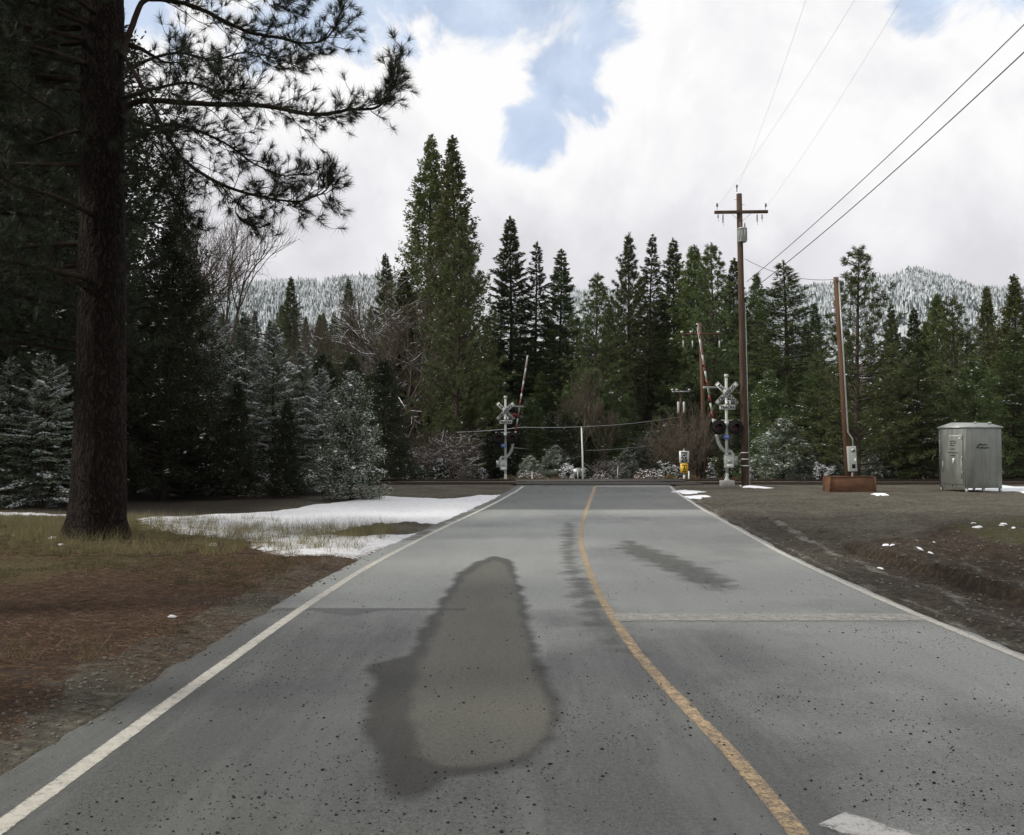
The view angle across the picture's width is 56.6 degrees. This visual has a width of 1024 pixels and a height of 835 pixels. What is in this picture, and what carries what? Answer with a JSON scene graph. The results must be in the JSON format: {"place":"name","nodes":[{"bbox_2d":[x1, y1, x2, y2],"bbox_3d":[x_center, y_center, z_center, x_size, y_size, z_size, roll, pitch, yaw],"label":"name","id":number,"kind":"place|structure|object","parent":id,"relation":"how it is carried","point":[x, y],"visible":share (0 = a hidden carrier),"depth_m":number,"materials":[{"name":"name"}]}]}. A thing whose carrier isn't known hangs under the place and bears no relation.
{"place":"outdoors","nodes":[
{"label":"outdoors","id":0,"kind":"place"},
{"bbox_2d":[0,485,1023,834],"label":"road","id":1,"kind":"structure","parent":0,"point":[522,545],"depth_m":7.33,"materials":[{"name":"asphalt"}]},
{"bbox_2d":[0,486,523,834],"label":"edge line","id":2,"kind":"object","parent":1,"relation":"on","point":[22,810],"visible":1,"depth_m":7.02,"materials":[{"name":"white paint"}]},
{"bbox_2d":[44,569,1023,834],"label":"road cinders","id":3,"kind":"object","parent":1,"relation":"on","point":[566,751],"visible":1,"depth_m":6.00,"materials":[{"name":"gravel"}]},
{"bbox_2d":[515,479,703,484],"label":"crossing panels","id":4,"kind":"object","parent":1,"relation":"on","point":[599,481],"visible":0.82,"depth_m":52.42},
{"bbox_2d":[578,487,807,834],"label":"line","id":5,"kind":"object","parent":1,"relation":"on","point":[704,723],"visible":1,"depth_m":7.01,"materials":[{"name":"yellow paint"}]},
{"bbox_2d":[613,613,921,620],"bbox_3d":[2.975,2.337,11.133,3.550,0.004,0.700,0,-2,0],"label":"transverse line","id":6,"kind":"object","parent":1,"relation":"on","point":[752,617],"visible":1,"depth_m":11.11,"materials":[{"name":"white paint"}]},
{"bbox_2d":[669,486,1023,660],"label":"edge line","id":7,"kind":"object","parent":1,"relation":"on","point":[987,643],"visible":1,"depth_m":12.44,"materials":[{"name":"white paint"}]},
{"bbox_2d":[817,812,917,834],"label":"road marking","id":8,"kind":"object","parent":1,"relation":"on","point":[857,825],"visible":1,"depth_m":5.00,"materials":[{"name":"white paint"}]},
{"bbox_2d":[0,363,1023,775],"bbox_3d":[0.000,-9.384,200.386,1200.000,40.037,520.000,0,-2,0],"label":"ground","id":9,"kind":"structure","parent":0,"point":[420,507],"depth_m":16.60,"materials":[{"name":"soil"}]},
{"bbox_2d":[0,357,69,508],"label":"fir tree","id":10,"kind":"object","parent":9,"relation":"on","point":[7,396],"visible":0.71,"depth_m":30.97,"materials":[{"name":"green plant"}]},
{"bbox_2d":[0,348,73,508],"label":"fir tree","id":11,"kind":"object","parent":9,"relation":"on","point":[51,398],"visible":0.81,"depth_m":30.84,"materials":[{"name":"green plant"}]},
{"bbox_2d":[0,1,166,497],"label":"fir tree","id":12,"kind":"object","parent":9,"relation":"on","point":[33,351],"visible":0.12,"depth_m":33.85,"materials":[{"name":"green plant"}]},
{"bbox_2d":[0,0,169,378],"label":"pine tree","id":13,"kind":"object","parent":9,"relation":"on","point":[6,303],"visible":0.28,"depth_m":22.91,"materials":[{"name":"green plant"}]},
{"bbox_2d":[0,0,188,491],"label":"fir tree","id":14,"kind":"object","parent":9,"relation":"on","point":[135,233],"visible":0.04,"depth_m":38.59,"materials":[{"name":"green plant"}]},
{"bbox_2d":[3,8,223,487],"bbox_3d":[-20.407,-9.022,44.108,13.448,25.939,13.989,1,-2,-25],"label":"fir tree","id":15,"kind":"object","parent":9,"relation":"on","point":[130,188],"visible":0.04,"depth_m":44.59,"materials":[{"name":"green plant"}]},
{"bbox_2d":[126,283,183,493],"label":"fir tree","id":16,"kind":"object","parent":9,"relation":"on","point":[128,369],"visible":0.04,"depth_m":40.66,"materials":[{"name":"green plant"}]},
{"bbox_2d":[0,550,322,714],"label":"grass","id":17,"kind":"structure","parent":9,"relation":"on","point":[178,563],"depth_m":15.56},
{"bbox_2d":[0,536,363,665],"bbox_3d":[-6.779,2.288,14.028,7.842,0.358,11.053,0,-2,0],"label":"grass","id":18,"kind":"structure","parent":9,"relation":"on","point":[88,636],"depth_m":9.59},
{"bbox_2d":[126,206,250,499],"bbox_3d":[-13.076,-2.361,36.177,6.062,11.521,6.389,1,-2,-18],"label":"fir tree","id":19,"kind":"object","parent":9,"relation":"on","point":[166,287],"visible":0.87,"depth_m":35.52,"materials":[{"name":"green plant"}]},
{"bbox_2d":[0,550,378,798],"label":"edge grit","id":20,"kind":"object","parent":9,"relation":"on","point":[90,704],"visible":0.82,"depth_m":8.82,"materials":[{"name":"gravel"}]},
{"bbox_2d":[128,179,263,372],"bbox_3d":[-19.506,-5.258,54.997,11.358,18.496,10.438,2,-2,-45],"label":"bare tree","id":21,"kind":"object","parent":9,"relation":"on","point":[226,272],"visible":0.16,"depth_m":55.00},
{"bbox_2d":[0,534,402,685],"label":"needle litter","id":22,"kind":"object","parent":9,"relation":"on","point":[163,580],"visible":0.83,"depth_m":12.92,"materials":[{"name":"plant"}]},
{"bbox_2d":[0,507,408,556],"bbox_3d":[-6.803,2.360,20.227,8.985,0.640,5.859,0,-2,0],"label":"grass","id":23,"kind":"structure","parent":9,"relation":"on","point":[319,533],"depth_m":19.46,"materials":[{"name":"plant"}]},
{"bbox_2d":[136,301,273,495],"bbox_3d":[-12.630,-0.702,39.788,4.866,8.401,5.754,-1,0,41],"label":"fir tree","id":24,"kind":"object","parent":9,"relation":"on","point":[216,324],"visible":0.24,"depth_m":39.80,"materials":[{"name":"green plant"}]},
{"bbox_2d":[0,0,424,541],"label":"pine tree","id":25,"kind":"object","parent":9,"relation":"on","point":[98,472],"visible":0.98,"depth_m":19.52,"materials":[{"name":"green plant"}]},
{"bbox_2d":[131,186,320,476],"bbox_3d":[-17.918,-5.122,55.474,11.870,18.105,10.929,-1,-2,17],"label":"bare tree","id":26,"kind":"object","parent":9,"relation":"on","point":[231,261],"visible":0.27,"depth_m":54.41,"materials":[{"name":"plant"}]},
{"bbox_2d":[198,382,269,498],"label":"fir tree","id":27,"kind":"object","parent":9,"relation":"on","point":[241,440],"visible":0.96,"depth_m":35.75,"materials":[{"name":"green plant"}]},
{"bbox_2d":[198,312,292,494],"bbox_3d":[-11.596,-0.405,41.749,4.942,8.643,5.409,0,-2,3],"label":"fir tree","id":28,"kind":"object","parent":9,"relation":"on","point":[240,335],"visible":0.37,"depth_m":41.89,"materials":[{"name":"green plant"}]},
{"bbox_2d":[209,323,323,496],"bbox_3d":[-9.910,-0.281,40.026,6.040,7.426,5.108,0,0,-31],"label":"fir tree","id":29,"kind":"object","parent":9,"relation":"on","point":[277,358],"visible":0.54,"depth_m":39.70,"materials":[{"name":"green plant"}]},
{"bbox_2d":[259,398,314,497],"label":"fir tree","id":30,"kind":"object","parent":9,"relation":"on","point":[285,427],"visible":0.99,"depth_m":36.81,"materials":[{"name":"green plant"}]},
{"bbox_2d":[270,276,306,410],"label":"fir tree","id":31,"kind":"object","parent":9,"relation":"on","point":[289,294],"visible":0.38,"depth_m":135.09,"materials":[{"name":"green plant"}]},
{"bbox_2d":[259,348,332,491],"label":"fir tree","id":32,"kind":"object","parent":9,"relation":"on","point":[306,366],"visible":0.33,"depth_m":42.81,"materials":[{"name":"green plant"}]},
{"bbox_2d":[269,303,367,386],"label":"bare tree","id":33,"kind":"object","parent":9,"relation":"on","point":[305,339],"visible":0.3,"depth_m":87.99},
{"bbox_2d":[286,366,356,494],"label":"fir tree","id":34,"kind":"object","parent":9,"relation":"on","point":[316,388],"visible":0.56,"depth_m":39.85,"materials":[{"name":"green plant"}]},
{"bbox_2d":[300,357,353,476],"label":"fir tree","id":35,"kind":"object","parent":9,"relation":"on","point":[328,367],"visible":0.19,"depth_m":63.00,"materials":[{"name":"green plant"}]},
{"bbox_2d":[301,367,393,499],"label":"fir tree","id":36,"kind":"object","parent":9,"relation":"on","point":[351,391],"visible":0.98,"depth_m":35.10,"materials":[{"name":"green plant"}]},
{"bbox_2d":[329,278,367,378],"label":"fir tree","id":37,"kind":"object","parent":9,"relation":"on","point":[351,301],"visible":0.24,"depth_m":128.30,"materials":[{"name":"green plant"}]},
{"bbox_2d":[362,253,397,370],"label":"fir tree","id":38,"kind":"object","parent":9,"relation":"on","point":[385,272],"visible":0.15,"depth_m":107.94,"materials":[{"name":"green plant"}]},
{"bbox_2d":[342,355,428,480],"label":"fir tree","id":39,"kind":"object","parent":9,"relation":"on","point":[384,377],"visible":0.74,"depth_m":52.68,"materials":[{"name":"green plant"}]},
{"bbox_2d":[308,242,469,433],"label":"bare tree","id":40,"kind":"object","parent":9,"relation":"on","point":[355,319],"visible":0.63,"depth_m":82.27,"materials":[{"name":"plant"}]},
{"bbox_2d":[375,267,449,478],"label":"fir tree","id":41,"kind":"object","parent":9,"relation":"on","point":[407,289],"visible":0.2,"depth_m":91.47,"materials":[{"name":"green plant"}]},
{"bbox_2d":[366,288,489,478],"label":"bare tree","id":42,"kind":"object","parent":9,"relation":"on","point":[415,392],"visible":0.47,"depth_m":76.85,"materials":[{"name":"plant"}]},
{"bbox_2d":[378,133,479,466],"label":"cedar tree","id":43,"kind":"object","parent":9,"relation":"on","point":[423,199],"visible":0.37,"depth_m":95.78,"materials":[{"name":"green plant"}]},
{"bbox_2d":[398,422,489,478],"bbox_3d":[-4.367,2.663,60.595,6.648,5.237,8.744,1,-2,-37],"label":"bush","id":44,"kind":"object","parent":9,"relation":"on","point":[444,454],"visible":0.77,"depth_m":58.92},
{"bbox_2d":[403,135,518,477],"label":"cedar tree","id":45,"kind":"object","parent":9,"relation":"on","point":[451,191],"visible":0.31,"depth_m":91.89,"materials":[{"name":"green plant"}]},
{"bbox_2d":[401,216,523,478],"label":"pine tree","id":46,"kind":"object","parent":9,"relation":"on","point":[451,363],"visible":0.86,"depth_m":71.58,"materials":[{"name":"green plant"}]},
{"bbox_2d":[452,402,491,478],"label":"fir tree","id":47,"kind":"object","parent":9,"relation":"on","point":[468,420],"visible":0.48,"depth_m":70.46,"materials":[{"name":"green plant"}]},
{"bbox_2d":[467,418,510,478],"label":"fir tree","id":48,"kind":"object","parent":9,"relation":"on","point":[491,444],"visible":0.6,"depth_m":71.65,"materials":[{"name":"green plant"}]},
{"bbox_2d":[465,367,532,477],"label":"fir tree","id":49,"kind":"object","parent":9,"relation":"on","point":[502,394],"visible":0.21,"depth_m":83.94,"materials":[{"name":"green plant"}]},
{"bbox_2d":[486,396,530,478],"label":"fir tree","id":50,"kind":"object","parent":9,"relation":"on","point":[512,461],"visible":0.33,"depth_m":74.24,"materials":[{"name":"green plant"}]},
{"bbox_2d":[493,356,528,478],"bbox_3d":[-0.049,0.147,58.559,2.257,7.987,0.749,0,-2,0],"label":"crossing signal","id":51,"kind":"object","parent":9,"relation":"on","point":[505,437],"visible":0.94,"depth_m":58.52,"materials":[{"name":"metal"}]},
{"bbox_2d":[477,215,552,455],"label":"fir tree","id":52,"kind":"object","parent":9,"relation":"on","point":[505,292],"visible":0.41,"depth_m":99.60,"materials":[{"name":"green plant"}]},
{"bbox_2d":[17,485,1023,617],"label":"snow remnants","id":53,"kind":"object","parent":9,"relation":"on","point":[1011,488],"visible":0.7,"depth_m":42.27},
{"bbox_2d":[512,396,549,471],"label":"fir tree","id":54,"kind":"object","parent":9,"relation":"on","point":[529,408],"visible":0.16,"depth_m":83.88,"materials":[{"name":"green plant"}]},
{"bbox_2d":[499,241,563,445],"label":"fir tree","id":55,"kind":"object","parent":9,"relation":"on","point":[534,312],"visible":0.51,"depth_m":97.91,"materials":[{"name":"green plant"}]},
{"bbox_2d":[516,413,551,475],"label":"fir tree","id":56,"kind":"object","parent":9,"relation":"on","point":[540,436],"visible":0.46,"depth_m":70.84,"materials":[{"name":"green plant"}]},
{"bbox_2d":[520,372,560,470],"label":"fir tree","id":57,"kind":"object","parent":9,"relation":"on","point":[542,390],"visible":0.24,"depth_m":85.83,"materials":[{"name":"green plant"}]},
{"bbox_2d":[537,444,574,478],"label":"cedar shrub","id":58,"kind":"object","parent":9,"relation":"on","point":[552,458],"visible":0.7,"depth_m":69.54,"materials":[{"name":"green plant"}]},
{"bbox_2d":[520,248,593,452],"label":"fir tree","id":59,"kind":"object","parent":9,"relation":"on","point":[557,278],"visible":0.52,"depth_m":95.94,"materials":[{"name":"green plant"}]},
{"bbox_2d":[547,412,594,478],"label":"fir tree","id":60,"kind":"object","parent":9,"relation":"on","point":[565,440],"visible":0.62,"depth_m":70.63,"materials":[{"name":"green plant"}]},
{"bbox_2d":[539,364,605,461],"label":"bare tree","id":61,"kind":"object","parent":9,"relation":"on","point":[586,401],"visible":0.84,"depth_m":76.75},
{"bbox_2d":[152,482,1023,485],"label":"railway track","id":62,"kind":"structure","parent":9,"relation":"on","point":[704,483],"depth_m":48.38,"materials":[{"name":"metal"}]},
{"bbox_2d":[563,366,637,478],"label":"fir tree","id":63,"kind":"object","parent":9,"relation":"on","point":[606,398],"visible":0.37,"depth_m":83.70,"materials":[{"name":"green plant"}]},
{"bbox_2d":[578,392,624,474],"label":"bare tree","id":64,"kind":"object","parent":9,"relation":"on","point":[611,422],"visible":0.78,"depth_m":80.80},
{"bbox_2d":[549,272,661,471],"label":"pine tree","id":65,"kind":"object","parent":9,"relation":"on","point":[588,339],"visible":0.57,"depth_m":86.21,"materials":[{"name":"green plant"}]},
{"bbox_2d":[588,376,651,472],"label":"fir tree","id":66,"kind":"object","parent":9,"relation":"on","point":[618,381],"visible":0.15,"depth_m":91.77,"materials":[{"name":"green plant"}]},
{"bbox_2d":[609,448,645,478],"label":"cedar shrub","id":67,"kind":"object","parent":9,"relation":"on","point":[626,457],"visible":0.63,"depth_m":73.70,"materials":[{"name":"green plant"}]},
{"bbox_2d":[597,232,665,452],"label":"fir tree","id":68,"kind":"object","parent":9,"relation":"on","point":[628,271],"visible":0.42,"depth_m":109.47,"materials":[{"name":"green plant"}]},
{"bbox_2d":[609,234,680,442],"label":"fir tree","id":69,"kind":"object","parent":9,"relation":"on","point":[651,305],"visible":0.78,"depth_m":105.55,"materials":[{"name":"green plant"}]},
{"bbox_2d":[631,430,678,478],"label":"cedar shrub","id":70,"kind":"object","parent":9,"relation":"on","point":[643,464],"visible":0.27,"depth_m":87.24,"materials":[{"name":"green plant"}]},
{"bbox_2d":[636,238,709,465],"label":"fir tree","id":71,"kind":"object","parent":9,"relation":"on","point":[674,264],"visible":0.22,"depth_m":108.08,"materials":[{"name":"green plant"}]},
{"bbox_2d":[635,408,717,475],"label":"bush","id":72,"kind":"object","parent":9,"relation":"on","point":[657,447],"visible":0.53,"depth_m":71.26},
{"bbox_2d":[627,396,732,478],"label":"bush","id":73,"kind":"object","parent":9,"relation":"on","point":[690,439],"visible":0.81,"depth_m":69.62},
{"bbox_2d":[653,379,718,478],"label":"fir tree","id":74,"kind":"object","parent":9,"relation":"on","point":[687,395],"visible":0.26,"depth_m":86.03,"materials":[{"name":"green plant"}]},
{"bbox_2d":[638,244,739,466],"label":"fir tree","id":75,"kind":"object","parent":9,"relation":"on","point":[694,260],"visible":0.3,"depth_m":103.90,"materials":[{"name":"green plant"}]},
{"bbox_2d":[363,479,1023,480],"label":"railway track","id":76,"kind":"structure","parent":9,"relation":"on","point":[680,479],"depth_m":53.16,"materials":[{"name":"metal"}]},
{"bbox_2d":[680,323,719,477],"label":"utility pole","id":77,"kind":"object","parent":9,"relation":"on","point":[691,333],"visible":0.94,"depth_m":73.98,"materials":[{"name":"red wood"}]},
{"bbox_2d":[674,377,730,478],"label":"fir tree","id":78,"kind":"object","parent":9,"relation":"on","point":[697,393],"visible":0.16,"depth_m":86.71,"materials":[{"name":"green plant"}]},
{"bbox_2d":[653,242,775,457],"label":"pine tree","id":79,"kind":"object","parent":9,"relation":"on","point":[713,321],"visible":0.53,"depth_m":90.30,"materials":[{"name":"green plant"}]},
{"bbox_2d":[695,323,742,486],"bbox_3d":[10.099,-0.635,46.277,2.257,7.987,0.749,0,-2,0],"label":"crossing signal","id":80,"kind":"object","parent":9,"relation":"on","point":[719,427],"visible":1,"depth_m":46.23,"materials":[{"name":"metal"}]},
{"bbox_2d":[704,257,760,454],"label":"fir tree","id":81,"kind":"object","parent":9,"relation":"on","point":[731,278],"visible":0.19,"depth_m":99.83,"materials":[{"name":"green plant"}]},
{"bbox_2d":[714,185,767,485],"bbox_3d":[11.232,-3.960,46.348,2.621,15.017,0.767,0,-2,0],"label":"utility pole","id":82,"kind":"object","parent":9,"relation":"on","point":[743,365],"visible":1,"depth_m":46.41,"materials":[{"name":"brown wood"}]},
{"bbox_2d":[734,272,784,432],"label":"fir tree","id":83,"kind":"object","parent":9,"relation":"on","point":[756,279],"visible":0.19,"depth_m":111.51,"materials":[{"name":"green plant"}]},
{"bbox_2d":[728,369,817,478],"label":"fir tree","id":84,"kind":"object","parent":9,"relation":"on","point":[769,380],"visible":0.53,"depth_m":61.61,"materials":[{"name":"green plant"}]},
{"bbox_2d":[707,260,848,471],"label":"fir tree","id":85,"kind":"object","parent":9,"relation":"on","point":[797,312],"visible":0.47,"depth_m":79.58,"materials":[{"name":"green plant"}]},
{"bbox_2d":[740,416,815,479],"bbox_3d":[16.208,1.913,56.033,4.856,4.005,4.402,2,-4,-39],"label":"cedar shrub","id":86,"kind":"object","parent":9,"relation":"on","point":[790,459],"visible":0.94,"depth_m":55.45,"materials":[{"name":"green plant"}]},
{"bbox_2d":[787,349,851,478],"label":"fir tree","id":87,"kind":"object","parent":9,"relation":"on","point":[811,399],"visible":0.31,"depth_m":59.89,"materials":[{"name":"green plant"}]},
{"bbox_2d":[752,244,941,475],"bbox_3d":[18.982,-3.085,54.287,10.389,13.937,8.860,0,-3,19],"label":"pine tree","id":88,"kind":"object","parent":9,"relation":"on","point":[857,397],"visible":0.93,"depth_m":53.79,"materials":[{"name":"green plant"}]},
{"bbox_2d":[823,476,875,491],"bbox_3d":[15.159,2.986,42.708,2.086,0.709,0.870,0,-2,-1],"label":"planter box","id":89,"kind":"object","parent":9,"relation":"on","point":[849,483],"visible":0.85,"depth_m":42.31,"materials":[{"name":"wood"}]},
{"bbox_2d":[833,277,856,475],"bbox_3d":[14.942,-1.508,42.724,0.948,9.710,0.595,0,-2,0],"label":"service pole","id":90,"kind":"object","parent":89,"relation":"in","point":[850,460],"visible":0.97,"depth_m":42.74,"materials":[{"name":"red wood"}]},
{"bbox_2d":[684,492,1023,650],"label":"gravel stones","id":91,"kind":"object","parent":9,"relation":"on","point":[967,619],"visible":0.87,"depth_m":18.71,"materials":[{"name":"gravel"}]},
{"bbox_2d":[860,440,901,478],"bbox_3d":[21.849,2.613,56.802,2.454,2.792,2.708,0,-1,-36],"label":"cedar shrub","id":92,"kind":"object","parent":9,"relation":"on","point":[876,459],"visible":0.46,"depth_m":56.63,"materials":[{"name":"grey plant"}]},
{"bbox_2d":[869,304,908,410],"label":"fir tree","id":93,"kind":"object","parent":9,"relation":"on","point":[892,331],"visible":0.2,"depth_m":98.68,"materials":[{"name":"green plant"}]},
{"bbox_2d":[848,357,938,478],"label":"fir tree","id":94,"kind":"object","parent":9,"relation":"on","point":[891,360],"visible":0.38,"depth_m":57.42,"materials":[{"name":"green plant"}]},
{"bbox_2d":[897,307,928,428],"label":"fir tree","id":95,"kind":"object","parent":9,"relation":"on","point":[916,333],"visible":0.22,"depth_m":96.00,"materials":[{"name":"green plant"}]},
{"bbox_2d":[869,345,957,479],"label":"fir tree","id":96,"kind":"object","parent":9,"relation":"on","point":[920,438],"visible":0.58,"depth_m":55.72,"materials":[{"name":"green plant"}]},
{"bbox_2d":[907,293,964,437],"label":"fir tree","id":97,"kind":"object","parent":9,"relation":"on","point":[932,316],"visible":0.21,"depth_m":95.66,"materials":[{"name":"green plant"}]},
{"bbox_2d":[886,294,1023,471],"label":"pine tree","id":98,"kind":"object","parent":9,"relation":"on","point":[940,328],"visible":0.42,"depth_m":60.08,"materials":[{"name":"green plant"}]},
{"bbox_2d":[937,422,1002,491],"bbox_3d":[20.671,1.788,42.935,1.995,3.192,1.850,0,-2,-14],"label":"equipment cabinet","id":99,"kind":"object","parent":9,"relation":"on","point":[970,455],"visible":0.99,"depth_m":42.20,"materials":[{"name":"metal"}]},
{"bbox_2d":[929,357,1023,479],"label":"fir tree","id":100,"kind":"object","parent":9,"relation":"on","point":[980,395],"visible":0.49,"depth_m":53.74,"materials":[{"name":"green plant"}]},
{"bbox_2d":[958,286,1015,464],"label":"cedar tree","id":101,"kind":"object","parent":9,"relation":"on","point":[986,311],"visible":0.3,"depth_m":75.94,"materials":[{"name":"green plant"}]},
{"bbox_2d":[966,328,1023,479],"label":"fir tree","id":102,"kind":"object","parent":9,"relation":"on","point":[1013,373],"visible":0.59,"depth_m":55.91,"materials":[{"name":"green plant"}]},
{"bbox_2d":[978,273,1023,473],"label":"cedar tree","id":103,"kind":"object","parent":9,"relation":"on","point":[1014,299],"visible":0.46,"depth_m":64.42,"materials":[{"name":"green plant"}]},
{"bbox_2d":[37,0,1023,298],"label":"sky","id":104,"kind":"structure","parent":0,"point":[588,124],"materials":[{"name":"white"}]},
{"bbox_2d":[241,273,995,363],"bbox_3d":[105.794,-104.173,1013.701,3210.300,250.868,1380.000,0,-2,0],"label":"hill","id":105,"kind":"structure","parent":0,"point":[493,299],"depth_m":950.09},
{"bbox_2d":[189,265,1023,362],"bbox_3d":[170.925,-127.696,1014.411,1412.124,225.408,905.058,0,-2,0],"label":"hill forest","id":106,"kind":"object","parent":105,"relation":"on","point":[904,295],"visible":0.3,"depth_m":1046.90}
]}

